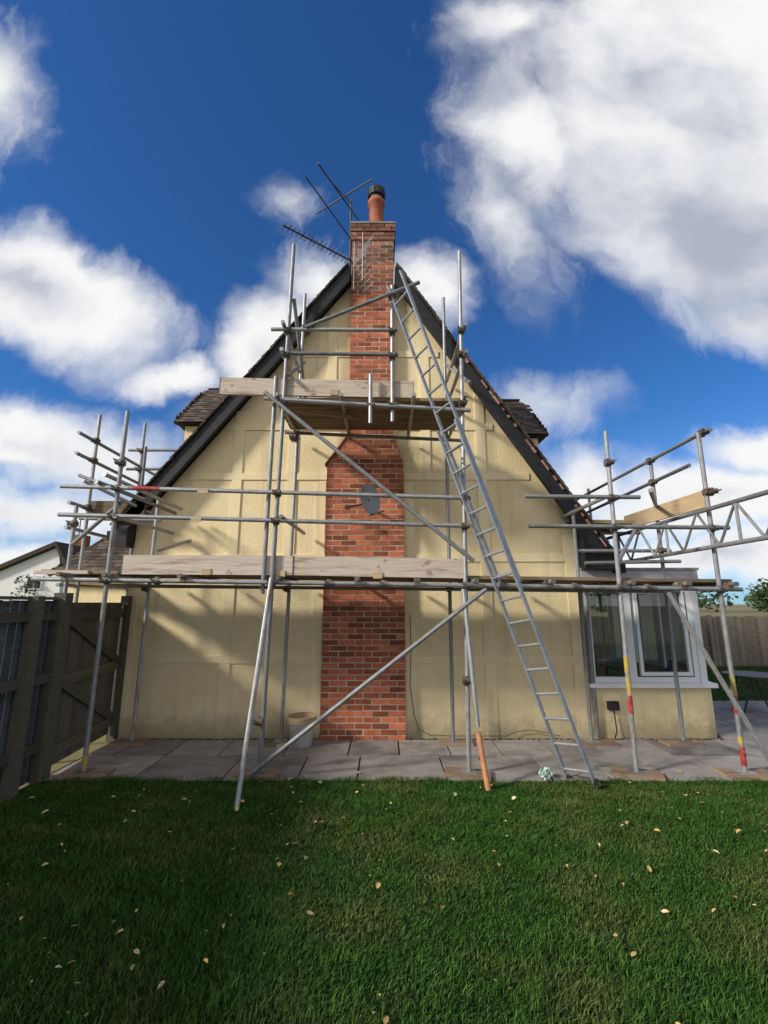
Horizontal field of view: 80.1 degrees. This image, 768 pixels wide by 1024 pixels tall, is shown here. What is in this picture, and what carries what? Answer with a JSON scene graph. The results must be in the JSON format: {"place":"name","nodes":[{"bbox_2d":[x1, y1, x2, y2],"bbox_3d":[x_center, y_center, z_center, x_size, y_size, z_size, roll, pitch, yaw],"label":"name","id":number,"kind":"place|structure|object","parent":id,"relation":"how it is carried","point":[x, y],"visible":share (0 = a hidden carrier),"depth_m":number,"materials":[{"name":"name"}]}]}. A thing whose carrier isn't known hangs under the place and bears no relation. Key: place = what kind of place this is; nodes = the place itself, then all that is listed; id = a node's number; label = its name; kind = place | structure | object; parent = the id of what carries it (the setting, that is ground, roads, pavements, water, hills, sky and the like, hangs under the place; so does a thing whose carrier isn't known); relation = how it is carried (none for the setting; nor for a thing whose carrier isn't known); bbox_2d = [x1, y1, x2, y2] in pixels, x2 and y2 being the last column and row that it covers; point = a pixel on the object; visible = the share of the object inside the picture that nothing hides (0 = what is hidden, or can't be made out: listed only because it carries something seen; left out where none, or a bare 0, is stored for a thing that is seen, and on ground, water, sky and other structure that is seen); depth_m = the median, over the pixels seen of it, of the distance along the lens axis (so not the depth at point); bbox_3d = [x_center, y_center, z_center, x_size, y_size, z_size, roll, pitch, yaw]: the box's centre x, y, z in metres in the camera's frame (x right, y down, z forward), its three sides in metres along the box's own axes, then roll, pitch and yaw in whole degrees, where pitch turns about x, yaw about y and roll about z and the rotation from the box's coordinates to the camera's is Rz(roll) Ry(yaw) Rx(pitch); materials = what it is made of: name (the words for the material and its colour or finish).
{"place":"outdoors","nodes":[
{"label":"outdoors","id":0,"kind":"place"},
{"bbox_2d":[47,538,129,576],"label":"porch tiles","id":1,"kind":"object","parent":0,"point":[95,555],"visible":0.17,"depth_m":8.74,"materials":[{"name":"brown tile"}]},
{"bbox_2d":[184,426,197,440],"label":"dormer walls","id":2,"kind":"structure","parent":0,"point":[189,430],"depth_m":8.59,"materials":[{"name":"beige paint"}]},
{"bbox_2d":[179,422,201,429],"bbox_3d":[-2.205,-2.002,9.527,3.310,1.080,1.900,0,-11,0],"label":"dormer roof base","id":3,"kind":"object","parent":2,"relation":"on","point":[182,424],"visible":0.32,"depth_m":8.57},
{"bbox_2d":[0,666,767,1023],"bbox_3d":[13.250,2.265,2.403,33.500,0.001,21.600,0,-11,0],"label":"lawn","id":4,"kind":"structure","parent":0,"point":[488,910],"depth_m":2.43,"materials":[{"name":"green plant"}]},
{"bbox_2d":[6,770,767,1023],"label":"fallen leaves","id":5,"kind":"object","parent":4,"relation":"on","point":[385,1019],"visible":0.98,"depth_m":2.83,"materials":[{"name":"beige plant"}]},
{"bbox_2d":[0,0,767,603],"label":"sky","id":6,"kind":"structure","parent":0,"point":[597,170],"materials":[{"name":"blue"}]},
{"bbox_2d":[19,604,767,788],"bbox_3d":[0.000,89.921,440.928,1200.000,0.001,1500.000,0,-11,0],"label":"ground","id":7,"kind":"structure","parent":0,"point":[741,610],"depth_m":74.34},
{"bbox_2d":[9,574,38,600],"bbox_3d":[-20.802,5.264,26.566,3.346,3.642,3.555,0,-11,0],"label":"garden tree","id":8,"kind":"object","parent":7,"relation":"on","point":[26,590],"visible":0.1,"depth_m":25.43,"materials":[{"name":"green plant"}]},
{"bbox_2d":[0,548,63,600],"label":"gable wall","id":9,"kind":"structure","parent":7,"relation":"on","point":[50,559],"depth_m":25.80,"materials":[{"name":"white paint"}]},
{"bbox_2d":[26,575,43,589],"bbox_3d":[-19.650,3.959,25.682,0.900,0.800,0.060,0,-11,0],"label":"window frame","id":10,"kind":"object","parent":9,"relation":"attached to","point":[41,583],"visible":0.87,"depth_m":25.65,"materials":[{"name":"white plastic"}]},
{"bbox_2d":[26,577,40,587],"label":"window panes","id":11,"kind":"object","parent":10,"relation":"in","point":[31,584],"visible":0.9,"depth_m":25.61,"materials":[{"name":"black glass"}]},
{"bbox_2d":[0,541,80,570],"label":"roof","id":12,"kind":"structure","parent":9,"relation":"on","point":[62,548],"depth_m":25.82,"materials":[{"name":"tile"}]},
{"bbox_2d":[75,533,90,548],"bbox_3d":[-18.800,1.843,28.491,0.600,1.450,0.600,0,-11,0],"label":"chimney","id":13,"kind":"object","parent":9,"relation":"on","point":[88,539],"visible":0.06,"depth_m":28.43,"materials":[{"name":"red brick"}]},
{"bbox_2d":[0,593,73,800],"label":"garden fence","id":14,"kind":"object","parent":7,"relation":"on","point":[34,632],"visible":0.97,"depth_m":4.43,"materials":[{"name":"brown wood"}]},
{"bbox_2d":[51,596,132,765],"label":"garden gate","id":15,"kind":"structure","parent":7,"relation":"on","point":[76,684],"depth_m":5.44,"materials":[{"name":"brown wood"}]},
{"bbox_2d":[67,582,124,602],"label":"porch walls","id":16,"kind":"structure","parent":7,"relation":"on","point":[91,595],"depth_m":8.57,"materials":[{"name":"beige paint"}]},
{"bbox_2d":[123,286,577,737],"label":"walls","id":17,"kind":"structure","parent":7,"relation":"on","point":[177,700],"depth_m":6.38,"materials":[{"name":"beige paint"}]},
{"bbox_2d":[174,388,224,430],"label":"dormer tiles","id":18,"kind":"object","parent":17,"relation":"attached to","point":[200,407],"visible":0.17,"depth_m":8.91,"materials":[{"name":"brown tile"}]},
{"bbox_2d":[145,268,546,514],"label":"roof deck","id":19,"kind":"structure","parent":17,"relation":"on","point":[245,401],"depth_m":6.93,"materials":[{"name":"black paint"}]},
{"bbox_2d":[109,262,622,560],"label":"roof tiles","id":20,"kind":"object","parent":19,"relation":"attached to","point":[186,442],"visible":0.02,"depth_m":6.68,"materials":[{"name":"brown tile"}]},
{"bbox_2d":[118,311,588,738],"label":"render bands","id":21,"kind":"object","parent":17,"relation":"attached to","point":[225,658],"visible":0.71,"depth_m":6.37,"materials":[{"name":"beige paint"}]},
{"bbox_2d":[106,265,625,572],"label":"barge boards","id":22,"kind":"object","parent":17,"relation":"attached to","point":[125,534],"visible":0.56,"depth_m":6.62,"materials":[{"name":"black paint"}]},
{"bbox_2d":[465,358,606,546],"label":"roof tiles","id":23,"kind":"object","parent":22,"relation":"attached to","point":[534,451],"visible":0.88,"depth_m":6.54,"materials":[{"name":"brown tile"}]},
{"bbox_2d":[410,620,559,735],"bbox_3d":[1.323,2.171,6.135,1.955,1.554,0.044,0,-11,1],"label":"wall cable","id":24,"kind":"object","parent":17,"relation":"attached to","point":[413,707],"depth_m":6.05,"materials":[{"name":"plastic"}]},
{"bbox_2d":[502,399,548,443],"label":"dormer tiles","id":25,"kind":"object","parent":17,"relation":"attached to","point":[527,420],"visible":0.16,"depth_m":8.92,"materials":[{"name":"brown tile"}]},
{"bbox_2d":[589,577,767,611],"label":"distant trees","id":26,"kind":"object","parent":7,"relation":"on","point":[759,597],"visible":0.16,"depth_m":94.87,"materials":[{"name":"green plant"}]},
{"bbox_2d":[591,615,767,665],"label":"boundary fence","id":27,"kind":"object","parent":7,"relation":"on","point":[748,637],"visible":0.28,"depth_m":13.23,"materials":[{"name":"brown wood"}]},
{"bbox_2d":[26,701,767,785],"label":"patio","id":28,"kind":"structure","parent":0,"point":[508,759],"depth_m":5.19,"materials":[{"name":"stone"}]},
{"bbox_2d":[287,712,316,747],"bbox_3d":[-1.030,2.719,5.698,0.372,0.340,0.372,0,-11,0],"label":"plant pot","id":29,"kind":"object","parent":28,"relation":"on","point":[298,722],"visible":0.94,"depth_m":5.58,"materials":[{"name":"grey stone"}]},
{"bbox_2d":[320,225,405,739],"bbox_3d":[-0.273,-0.783,7.016,1.109,7.785,0.686,0,-11,0],"label":"chimney mortar","id":30,"kind":"object","parent":28,"relation":"on","point":[363,600],"visible":0.3,"depth_m":6.38,"materials":[{"name":"grey concrete"}]},
{"bbox_2d":[282,163,373,293],"bbox_3d":[-0.871,-4.457,7.104,1.398,1.975,1.134,3,-12,-17],"label":"rooftop aerial","id":31,"kind":"object","parent":30,"relation":"attached to","point":[349,235],"visible":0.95,"depth_m":7.14,"materials":[{"name":"metal"}]},
{"bbox_2d":[325,437,346,466],"bbox_3d":[-0.699,-0.891,6.730,0.327,0.454,0.120,0,-11,0],"label":"shoulder creasing","id":32,"kind":"object","parent":30,"relation":"attached to","point":[334,452],"visible":0.5,"depth_m":6.68,"materials":[{"name":"brick"}]},
{"bbox_2d":[320,265,405,740],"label":"chimney bricks","id":33,"kind":"object","parent":30,"relation":"attached to","point":[367,633],"visible":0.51,"depth_m":6.28,"materials":[{"name":"red brick"}]},
{"bbox_2d":[345,483,383,515],"bbox_3d":[-0.213,-0.174,6.236,0.554,0.463,0.425,-11,-15,43],"label":"satellite dish","id":34,"kind":"object","parent":30,"relation":"attached to","point":[371,505],"visible":0.87,"depth_m":6.27,"materials":[{"name":"metal"}]},
{"bbox_2d":[350,223,394,289],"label":"chimney top bricks","id":35,"kind":"object","parent":30,"relation":"attached to","point":[380,233],"visible":0.56,"depth_m":7.35,"materials":[{"name":"red brick"}]},
{"bbox_2d":[350,221,395,229],"bbox_3d":[-0.180,-4.671,7.794,0.740,0.115,0.765,0,-11,0],"label":"chimney capping","id":36,"kind":"object","parent":35,"relation":"on","point":[375,222],"visible":0.05,"depth_m":7.41,"materials":[{"name":"grey concrete"}]},
{"bbox_2d":[368,195,384,220],"bbox_3d":[-0.130,-5.033,7.859,0.310,0.750,0.310,0,-11,0],"label":"chimney pot","id":37,"kind":"object","parent":36,"relation":"on","point":[376,205],"visible":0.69,"depth_m":7.78,"materials":[{"name":"orange ceramic"}]},
{"bbox_2d":[367,184,385,199],"bbox_3d":[-0.130,-5.513,7.955,0.316,0.230,0.308,0,-11,0],"label":"chimney cowl","id":38,"kind":"object","parent":37,"relation":"on","point":[376,189],"visible":0.64,"depth_m":7.84,"materials":[{"name":"metal"}]},
{"bbox_2d":[31,243,767,811],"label":"scaffolding","id":39,"kind":"object","parent":28,"relation":"on","point":[377,405],"visible":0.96,"depth_m":5.26,"materials":[{"name":"metal"}]},
{"bbox_2d":[113,738,720,741],"bbox_3d":[0.436,2.956,5.926,7.888,0.028,0.128,0,-11,0],"label":"gravel strip","id":40,"kind":"object","parent":28,"relation":"on","point":[423,739],"visible":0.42,"depth_m":5.94,"materials":[{"name":"gravel"}]},
{"bbox_2d":[387,270,598,785],"bbox_3d":[1.036,-0.107,5.029,2.008,5.695,0.311,0,-11,0],"label":"extension ladder","id":41,"kind":"object","parent":28,"relation":"on","point":[505,549],"visible":0.99,"depth_m":4.96,"materials":[{"name":"metal"}]},
{"bbox_2d":[721,670,767,713],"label":"garden table","id":42,"kind":"object","parent":28,"relation":"on","point":[752,675],"visible":0.88,"depth_m":7.27,"materials":[{"name":"metal"}]},
{"bbox_3d":[3.468,2.240,7.435,1.444,2.020,2.300,0,-11,0],"label":"bay","id":43,"kind":"object","parent":28,"relation":"on","visible":0},
{"bbox_2d":[583,593,599,735],"bbox_3d":[2.800,1.928,6.202,0.066,2.050,0.066,0,-11,0],"label":"downpipe","id":44,"kind":"object","parent":43,"relation":"attached to","point":[591,666],"visible":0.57,"depth_m":6.16,"materials":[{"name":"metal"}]},
{"bbox_2d":[587,644,597,675],"bbox_3d":[3.200,2.612,7.126,0.460,1.030,0.460,0,-11,0],"label":"dining chair","id":45,"kind":"object","parent":43,"relation":"in","point":[595,660],"visible":0.04,"depth_m":7.35,"materials":[{"name":"brown wood"}]},
{"bbox_2d":[607,701,619,738],"bbox_3d":[3.050,2.737,6.027,0.140,0.446,0.107,0,-11,0],"label":"outdoor socket","id":46,"kind":"object","parent":43,"relation":"attached to","point":[613,706],"visible":1,"depth_m":6.04,"materials":[{"name":"plastic"}]},
{"bbox_2d":[599,663,664,675],"bbox_3d":[3.785,2.700,6.854,0.730,0.750,0.700,0,-11,0],"label":"dining table","id":47,"kind":"object","parent":43,"relation":"in","point":[620,667],"visible":0.32,"depth_m":6.86,"materials":[{"name":"brown wood"}]},
{"bbox_2d":[580,571,697,578],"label":"fascia","id":48,"kind":"structure","parent":43,"relation":"attached to","point":[669,574],"depth_m":6.38,"materials":[{"name":"grey plastic"}]},
{"bbox_2d":[582,591,718,687],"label":"window frames","id":49,"kind":"structure","parent":43,"relation":"attached to","point":[695,676],"depth_m":6.27,"materials":[{"name":"white plastic"}]},
{"bbox_2d":[665,660,679,671],"bbox_3d":[4.020,2.206,6.371,0.180,0.270,0.180,0,-11,0],"label":"blue vase","id":50,"kind":"object","parent":43,"relation":"on","point":[669,668],"visible":0.41,"depth_m":6.35,"materials":[{"name":"ceramic"}]},
{"bbox_2d":[530,438,538,448],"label":"dormer walls","id":51,"kind":"structure","parent":0,"point":[535,440],"depth_m":8.55,"materials":[{"name":"beige paint"}]},
{"bbox_2d":[528,434,543,442],"bbox_3d":[1.625,-1.747,9.476,2.750,1.040,1.900,0,-11,0],"label":"dormer roof base","id":52,"kind":"object","parent":51,"relation":"on","point":[540,437],"visible":0.16,"depth_m":8.52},
{"bbox_2d":[538,766,554,779],"bbox_3d":[1.623,2.622,4.596,0.148,0.115,0.160,3,-12,-15],"label":"plastic bag","id":53,"kind":"object","parent":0,"point":[545,774],"visible":1,"depth_m":4.57,"materials":[{"name":"white plastic"}]},
{"bbox_2d":[579,568,698,570],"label":"bay roof","id":54,"kind":"structure","parent":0,"point":[659,569],"depth_m":6.39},
{"bbox_2d":[609,593,687,671],"bbox_3d":[3.590,1.922,7.499,1.460,1.250,2.400,0,-11,0],"label":"window glass","id":55,"kind":"object","parent":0,"point":[647,629],"visible":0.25,"depth_m":7.38,"materials":[{"name":"clear glass"}]},
{"bbox_2d":[588,664,716,737],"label":"bay dwarf wall","id":56,"kind":"structure","parent":0,"point":[656,713],"depth_m":6.09,"materials":[{"name":"beige paint"}]}
]}

